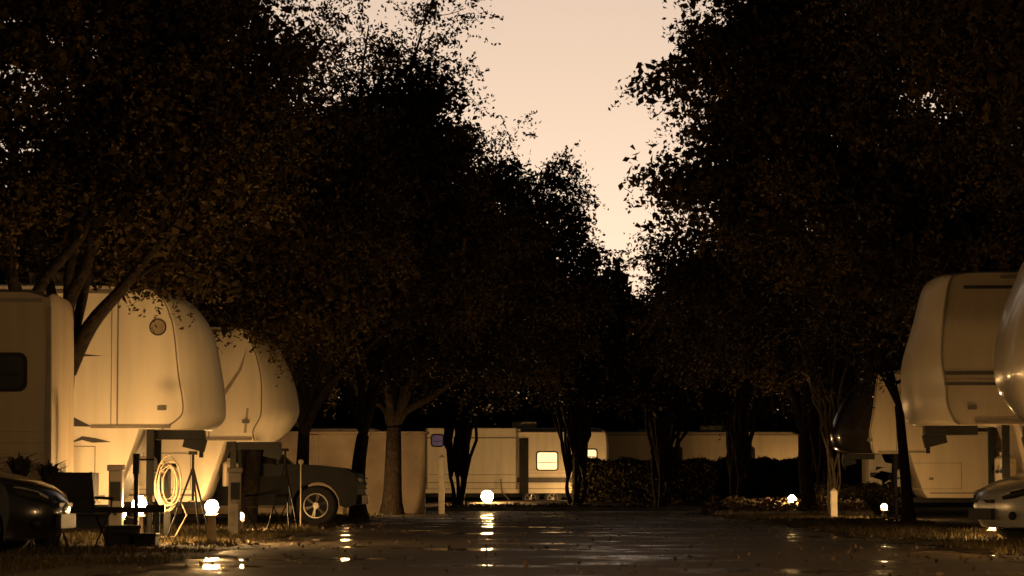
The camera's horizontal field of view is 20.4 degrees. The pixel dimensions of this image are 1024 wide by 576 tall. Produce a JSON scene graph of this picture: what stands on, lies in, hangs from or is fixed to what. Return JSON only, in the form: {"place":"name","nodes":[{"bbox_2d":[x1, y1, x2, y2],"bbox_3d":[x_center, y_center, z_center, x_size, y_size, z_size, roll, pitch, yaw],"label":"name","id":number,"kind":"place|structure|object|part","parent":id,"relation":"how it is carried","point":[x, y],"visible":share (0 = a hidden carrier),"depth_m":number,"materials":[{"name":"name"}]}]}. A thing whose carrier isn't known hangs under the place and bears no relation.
{"place":"outdoors","nodes":[
{"label":"outdoors","id":0,"kind":"place"},
{"bbox_2d":[0,0,960,398],"label":"sky","id":1,"kind":"structure","parent":0,"point":[564,61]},
{"bbox_2d":[0,512,1023,575],"bbox_3d":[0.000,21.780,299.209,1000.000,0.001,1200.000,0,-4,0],"label":"ground","id":2,"kind":"structure","parent":0,"point":[86,519],"depth_m":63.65,"materials":[{"name":"green plant"}]},
{"bbox_2d":[0,471,75,552],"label":"dark hatchback car","id":3,"kind":"object","parent":2,"relation":"on","point":[31,509],"visible":1,"depth_m":31.32,"materials":[{"name":"paint"}]},
{"bbox_2d":[107,465,124,524],"bbox_3d":[-5.720,3.094,41.064,0.240,1.085,0.200,0,-4,0],"label":"utility pedestal","id":4,"kind":"object","parent":2,"relation":"on","point":[116,482],"visible":0.8,"depth_m":41.01,"materials":[{"name":"metal"}]},
{"bbox_2d":[62,542,176,548],"bbox_3d":[-10.200,3.331,36.807,11.600,0.001,4.700,0,-4,0],"label":"gravel pad","id":5,"kind":"object","parent":2,"relation":"on","point":[70,544],"depth_m":36.73,"materials":[{"name":"grey gravel"}]},
{"bbox_2d":[0,453,42,547],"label":"potted plant","id":6,"kind":"object","parent":5,"relation":"on","point":[19,465],"visible":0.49,"depth_m":35.13,"materials":[{"name":"green plant"}]},
{"bbox_2d":[29,459,79,547],"bbox_3d":[-5.733,2.671,35.301,0.831,1.120,0.814,0,-4,0],"label":"potted plant","id":7,"kind":"object","parent":5,"relation":"on","point":[48,472],"visible":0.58,"depth_m":35.21,"materials":[{"name":"green plant"}]},
{"bbox_2d":[0,290,164,524],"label":"travel trailer","id":8,"kind":"object","parent":5,"relation":"on","point":[36,373],"visible":0.72,"depth_m":36.24,"materials":[{"name":"beige metal"}]},
{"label":"windows","id":9,"kind":"part","parent":8,"relation":"part of","materials":[{"name":"black glass"}]},
{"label":"window frames","id":10,"kind":"part","parent":8,"relation":"part of","materials":[{"name":"black metal"}]},
{"bbox_2d":[52,472,113,546],"bbox_3d":[-5.332,2.749,35.150,0.619,0.961,0.653,2,-5,-30],"label":"folding camp chair","id":11,"kind":"object","parent":5,"relation":"on","point":[77,487],"visible":0.61,"depth_m":35.39,"materials":[{"name":"black fabric"}]},
{"bbox_2d":[104,525,140,545],"bbox_3d":[-4.997,3.174,36.457,0.448,0.266,0.315,1,-4,-17],"label":"storage box","id":12,"kind":"object","parent":5,"relation":"on","point":[119,534],"visible":0.86,"depth_m":36.33,"materials":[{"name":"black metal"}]},
{"bbox_2d":[134,533,159,545],"bbox_3d":[-4.652,3.210,36.255,0.288,0.171,0.208,-1,-4,11],"label":"storage box","id":13,"kind":"object","parent":5,"relation":"on","point":[145,539],"visible":0.91,"depth_m":36.18,"materials":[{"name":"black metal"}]},
{"bbox_2d":[0,279,307,430],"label":"distant trees","id":14,"kind":"object","parent":2,"relation":"on","point":[296,426],"depth_m":102.24,"materials":[{"name":"green plant"}]},
{"bbox_2d":[65,533,244,538],"bbox_3d":[-9.950,3.849,44.189,12.100,0.001,5.700,0,-4,0],"label":"gravel pad","id":15,"kind":"object","parent":2,"relation":"on","point":[174,535],"depth_m":44.45,"materials":[{"name":"grey gravel"}]},
{"bbox_2d":[0,272,225,533],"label":"fifth wheel trailer","id":16,"kind":"object","parent":15,"relation":"on","point":[140,386],"visible":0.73,"depth_m":43.06,"materials":[{"name":"metal"}]},
{"bbox_2d":[132,493,146,532],"bbox_3d":[-5.420,3.322,41.369,0.210,0.672,0.210,0,-4,0],"label":"bollard lamp","id":17,"kind":"object","parent":15,"relation":"on","point":[142,501],"visible":0.48,"depth_m":41.32,"materials":[{"name":"white glass"}]},
{"bbox_2d":[154,455,186,537],"bbox_3d":[-5.208,3.078,41.929,0.848,1.239,0.383,1,-4,-9],"label":"hose reel stand","id":18,"kind":"object","parent":15,"relation":"on","point":[167,468],"visible":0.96,"depth_m":41.97,"materials":[{"name":"yellow rubber"}]},
{"bbox_2d":[229,500,239,534],"bbox_3d":[-4.400,3.636,45.056,0.160,0.564,0.160,0,-4,0],"label":"site number post","id":19,"kind":"object","parent":15,"relation":"on","point":[234,507],"visible":0.87,"depth_m":44.99,"materials":[{"name":"wood"}]},
{"bbox_2d":[227,467,242,532],"bbox_3d":[-4.546,3.486,46.651,0.240,1.085,0.200,1,-4,-11],"label":"utility pedestal","id":20,"kind":"object","parent":15,"relation":"on","point":[234,483],"visible":0.77,"depth_m":46.60,"materials":[{"name":"metal"}]},
{"bbox_2d":[64,524,274,529],"bbox_3d":[-9.950,4.561,54.314,12.100,0.001,8.000,0,-4,0],"label":"gravel pad","id":21,"kind":"object","parent":2,"relation":"on","point":[87,526],"depth_m":53.43,"materials":[{"name":"grey gravel"}]},
{"bbox_2d":[123,326,298,528],"bbox_3d":[-9.012,2.466,52.781,10.110,3.980,2.498,0,-4,-2],"label":"fifth wheel trailer","id":22,"kind":"object","parent":21,"relation":"on","point":[262,411],"visible":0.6,"depth_m":51.77,"materials":[{"name":"metal"}]},
{"bbox_2d":[1,34,440,524],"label":"oak tree","id":23,"kind":"object","parent":21,"relation":"on","point":[310,288],"visible":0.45,"depth_m":50.58,"materials":[{"name":"green plant"}]},
{"bbox_2d":[241,511,244,528],"bbox_3d":[-4.850,4.144,50.734,0.179,0.345,0.179,0,-4,0],"label":"bollard lamp","id":24,"kind":"object","parent":21,"relation":"on","point":[242,519],"visible":0.34,"depth_m":50.70,"materials":[{"name":"white glass"}]},
{"bbox_2d":[123,450,368,524],"bbox_3d":[-5.708,3.795,56.977,5.660,1.918,2.400,0,-4,-2],"label":"pickup truck","id":25,"kind":"object","parent":21,"relation":"on","point":[320,504],"visible":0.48,"depth_m":56.06,"materials":[{"name":"paint"}]},
{"bbox_2d":[166,451,206,539],"bbox_3d":[-4.533,2.941,40.157,0.670,1.271,0.641,0,-4,0],"label":"camping tripod","id":26,"kind":"object","parent":2,"relation":"on","point":[194,485],"visible":0.89,"depth_m":40.08,"materials":[{"name":"black metal"}]},
{"bbox_2d":[0,0,390,537],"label":"oak tree","id":27,"kind":"object","parent":2,"relation":"on","point":[165,168],"visible":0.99,"depth_m":40.66,"materials":[{"name":"green plant"}]},
{"bbox_2d":[161,431,428,513],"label":"stucco wall","id":28,"kind":"structure","parent":2,"relation":"on","point":[332,448],"depth_m":82.00,"materials":[{"name":"beige paint"}]},
{"bbox_2d":[105,0,550,523],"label":"oak tree","id":29,"kind":"object","parent":2,"relation":"on","point":[434,163],"visible":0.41,"depth_m":58.63,"materials":[{"name":"green plant"}]},
{"bbox_2d":[296,421,379,430],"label":"travel trailer","id":30,"kind":"object","parent":2,"relation":"on","point":[338,429],"visible":0.02,"depth_m":110.69,"materials":[{"name":"white metal"}]},
{"bbox_2d":[0,242,867,501],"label":"distant trees","id":31,"kind":"object","parent":2,"relation":"on","point":[417,420],"visible":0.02,"depth_m":128.23,"materials":[{"name":"green plant"}]},
{"bbox_2d":[0,511,1023,575],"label":"fallen leaves","id":32,"kind":"object","parent":2,"relation":"on","point":[579,562],"visible":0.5,"depth_m":37.15,"materials":[{"name":"brown plant"}]},
{"bbox_2d":[423,422,608,499],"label":"travel trailer","id":33,"kind":"object","parent":2,"relation":"on","point":[525,459],"visible":0.65,"depth_m":108.52,"materials":[{"name":"beige metal"}]},
{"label":"violet lit window","id":34,"kind":"part","parent":33,"relation":"part of","materials":[{"name":"purple glass"}]},
{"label":"window frames","id":35,"kind":"part","parent":33,"relation":"part of","materials":[{"name":"black metal"}]},
{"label":"lit windows","id":36,"kind":"part","parent":33,"relation":"part of","materials":[{"name":"yellow glass"}]},
{"bbox_2d":[425,507,973,510],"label":"kerb","id":37,"kind":"structure","parent":2,"relation":"on","point":[627,508],"depth_m":92.74,"materials":[{"name":"concrete"}]},
{"bbox_2d":[606,425,798,461],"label":"travel trailer","id":38,"kind":"object","parent":2,"relation":"on","point":[703,441],"visible":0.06,"depth_m":117.64,"materials":[{"name":"beige metal"}]},
{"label":"windows","id":39,"kind":"part","parent":38,"relation":"part of","materials":[{"name":"black glass"}]},
{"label":"window frames","id":40,"kind":"part","parent":38,"relation":"part of","materials":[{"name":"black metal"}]},
{"bbox_2d":[616,222,911,510],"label":"oak tree","id":41,"kind":"object","parent":2,"relation":"on","point":[684,343],"visible":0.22,"depth_m":78.07,"materials":[{"name":"green plant"}]},
{"bbox_2d":[698,495,874,515],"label":"flower bed","id":42,"kind":"object","parent":2,"relation":"on","point":[736,505],"visible":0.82,"depth_m":77.53,"materials":[{"name":"green plant"}]},
{"bbox_2d":[788,494,794,502],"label":"bollard lamp","id":43,"kind":"object","parent":2,"relation":"on","point":[790,497],"visible":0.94,"depth_m":78.72,"materials":[{"name":"white glass"}]},
{"bbox_2d":[604,104,1023,520],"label":"oak tree","id":44,"kind":"object","parent":2,"relation":"on","point":[710,277],"visible":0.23,"depth_m":63.90,"materials":[{"name":"green plant"}]},
{"bbox_2d":[608,0,1023,456],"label":"oak tree","id":45,"kind":"object","parent":2,"relation":"on","point":[778,113],"visible":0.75,"depth_m":49.39,"materials":[{"name":"green plant"}]},
{"bbox_2d":[758,302,876,513],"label":"crape myrtle tree","id":46,"kind":"object","parent":2,"relation":"on","point":[846,381],"visible":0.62,"depth_m":74.79,"materials":[{"name":"green plant"}]},
{"bbox_2d":[830,488,837,516],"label":"site number post","id":47,"kind":"object","parent":2,"relation":"on","point":[833,501],"visible":0.8,"depth_m":70.62,"materials":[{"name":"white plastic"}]},
{"bbox_2d":[814,481,900,513],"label":"hedge","id":48,"kind":"object","parent":2,"relation":"on","point":[874,495],"visible":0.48,"depth_m":81.75,"materials":[{"name":"green plant"}]},
{"bbox_2d":[862,454,891,486],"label":"travel trailer","id":49,"kind":"object","parent":2,"relation":"on","point":[869,470],"visible":0.01,"depth_m":119.58,"materials":[{"name":"beige metal"}]},
{"bbox_2d":[881,502,886,517],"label":"bollard lamp","id":50,"kind":"object","parent":2,"relation":"on","point":[884,507],"visible":0.95,"depth_m":68.35,"materials":[{"name":"white glass"}]},
{"bbox_2d":[873,454,916,497],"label":"distant trees","id":51,"kind":"object","parent":2,"relation":"on","point":[883,475],"depth_m":104.01,"materials":[{"name":"green plant"}]},
{"bbox_2d":[788,0,1023,253],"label":"oak tree","id":52,"kind":"object","parent":2,"relation":"on","point":[965,36],"visible":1,"depth_m":38.44,"materials":[{"name":"green plant"}]},
{"bbox_2d":[862,516,967,517],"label":"gravel pad","id":53,"kind":"object","parent":2,"relation":"on","point":[929,516],"depth_m":73.98,"materials":[{"name":"grey gravel"}]},
{"bbox_2d":[830,370,987,516],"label":"fifth wheel trailer","id":54,"kind":"object","parent":53,"relation":"on","point":[954,469],"visible":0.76,"depth_m":71.65,"materials":[{"name":"metal"}]},
{"bbox_2d":[913,533,997,538],"bbox_3d":[12.000,3.853,44.239,12.000,0.001,5.200,0,-4,0],"label":"gravel pad","id":55,"kind":"object","parent":2,"relation":"on","point":[955,538],"depth_m":42.66,"materials":[{"name":"grey gravel"}]},
{"bbox_2d":[901,271,1023,536],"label":"fifth wheel trailer","id":56,"kind":"object","parent":55,"relation":"on","point":[948,385],"visible":0.88,"depth_m":42.75,"materials":[{"name":"metal"}]},
{"bbox_2d":[987,528,996,537],"bbox_3d":[7.100,3.538,42.005,0.179,0.330,0.179,0,-4,0],"label":"bollard lamp","id":57,"kind":"object","parent":55,"relation":"on","point":[992,531],"visible":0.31,"depth_m":41.95,"materials":[{"name":"white glass"}]},
{"bbox_2d":[968,473,1023,538],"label":"hatchback car","id":58,"kind":"object","parent":2,"relation":"on","point":[999,506],"visible":1,"depth_m":40.19,"materials":[{"name":"silver metal"}]},
{"label":"gravel pad","id":59,"kind":"object","parent":2,"relation":"on","visible":0},
{"bbox_2d":[994,262,1023,446],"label":"fifth wheel trailer","id":60,"kind":"object","parent":59,"relation":"on","point":[1009,360],"visible":1,"depth_m":33.94,"materials":[{"name":"metal"}]},
{"bbox_2d":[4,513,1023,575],"bbox_3d":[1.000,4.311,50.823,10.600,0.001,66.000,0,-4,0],"label":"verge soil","id":61,"kind":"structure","parent":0,"point":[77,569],"depth_m":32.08,"materials":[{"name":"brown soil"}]},
{"bbox_2d":[205,498,217,541],"bbox_3d":[-4.020,3.117,38.075,0.180,0.620,0.180,0,-4,0],"label":"bollard lamp","id":62,"kind":"object","parent":61,"relation":"on","point":[211,506],"visible":0.98,"depth_m":38.02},
{"bbox_2d":[242,476,289,531],"bbox_3d":[-4.128,3.646,47.923,0.619,0.961,0.653,-1,-4,20],"label":"folding camp chair","id":63,"kind":"object","parent":61,"relation":"on","point":[273,490],"visible":0.88,"depth_m":48.15,"materials":[{"name":"black fabric"}]},
{"bbox_2d":[266,448,297,530],"bbox_3d":[-3.928,3.476,48.931,0.568,1.432,0.543,0,-4,0],"label":"camping tripod","id":64,"kind":"object","parent":61,"relation":"on","point":[285,471],"visible":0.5,"depth_m":48.87,"materials":[{"name":"black metal"}]},
{"bbox_2d":[298,459,303,527],"bbox_3d":[-3.850,3.760,51.864,0.100,1.270,0.035,0,-4,0],"label":"site marker sign","id":65,"kind":"object","parent":61,"relation":"on","point":[300,461],"visible":0.9,"depth_m":51.86,"materials":[{"name":"metal"}]},
{"bbox_2d":[199,124,582,519],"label":"oak tree","id":66,"kind":"object","parent":61,"relation":"on","point":[362,411],"visible":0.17,"depth_m":67.29,"materials":[{"name":"green plant"}]},
{"bbox_2d":[283,110,644,514],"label":"oak tree","id":67,"kind":"object","parent":61,"relation":"on","point":[395,410],"visible":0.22,"depth_m":79.93,"materials":[{"name":"green plant"}]},
{"bbox_2d":[114,511,1023,575],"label":"road","id":68,"kind":"structure","parent":0,"point":[603,557],"depth_m":32.93,"materials":[{"name":"grey asphalt"}]},
{"bbox_2d":[438,454,444,513],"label":"marker post","id":69,"kind":"object","parent":68,"relation":"on","point":[441,505],"visible":0.91,"depth_m":80.72,"materials":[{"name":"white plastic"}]},
{"bbox_2d":[425,500,973,506],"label":"lawn","id":70,"kind":"structure","parent":0,"point":[497,502],"depth_m":96.93,"materials":[{"name":"plant"}]},
{"bbox_2d":[398,363,524,505],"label":"crape myrtle tree","id":71,"kind":"object","parent":70,"relation":"on","point":[459,457],"visible":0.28,"depth_m":95.26,"materials":[{"name":"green plant"}]},
{"bbox_2d":[481,490,492,502],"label":"bollard lamp","id":72,"kind":"object","parent":70,"relation":"on","point":[487,496],"visible":0.91,"depth_m":98.10,"materials":[{"name":"white glass"}]},
{"bbox_2d":[445,501,652,506],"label":"flower bed","id":73,"kind":"object","parent":70,"relation":"on","point":[566,504],"visible":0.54,"depth_m":93.69,"materials":[{"name":"green plant"}]},
{"bbox_2d":[522,289,648,504],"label":"crape myrtle tree","id":74,"kind":"object","parent":70,"relation":"on","point":[584,400],"visible":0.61,"depth_m":94.94,"materials":[{"name":"green plant"}]},
{"bbox_2d":[571,455,721,504],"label":"hedge","id":75,"kind":"object","parent":70,"relation":"on","point":[694,481],"visible":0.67,"depth_m":99.94,"materials":[{"name":"green plant"}]},
{"bbox_2d":[585,270,750,505],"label":"crape myrtle tree","id":76,"kind":"object","parent":70,"relation":"on","point":[657,401],"visible":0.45,"depth_m":95.20,"materials":[{"name":"green plant"}]},
{"bbox_2d":[668,307,828,497],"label":"crape myrtle tree","id":77,"kind":"object","parent":70,"relation":"on","point":[739,437],"visible":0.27,"depth_m":95.40,"materials":[{"name":"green plant"}]},
{"bbox_2d":[717,455,800,502],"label":"hedge","id":78,"kind":"object","parent":70,"relation":"on","point":[770,478],"visible":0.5,"depth_m":102.73,"materials":[{"name":"green plant"}]},
{"bbox_2d":[747,312,863,484],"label":"crape myrtle tree","id":79,"kind":"object","parent":70,"relation":"on","point":[818,453],"visible":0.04,"depth_m":98.70,"materials":[{"name":"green plant"}]}
]}

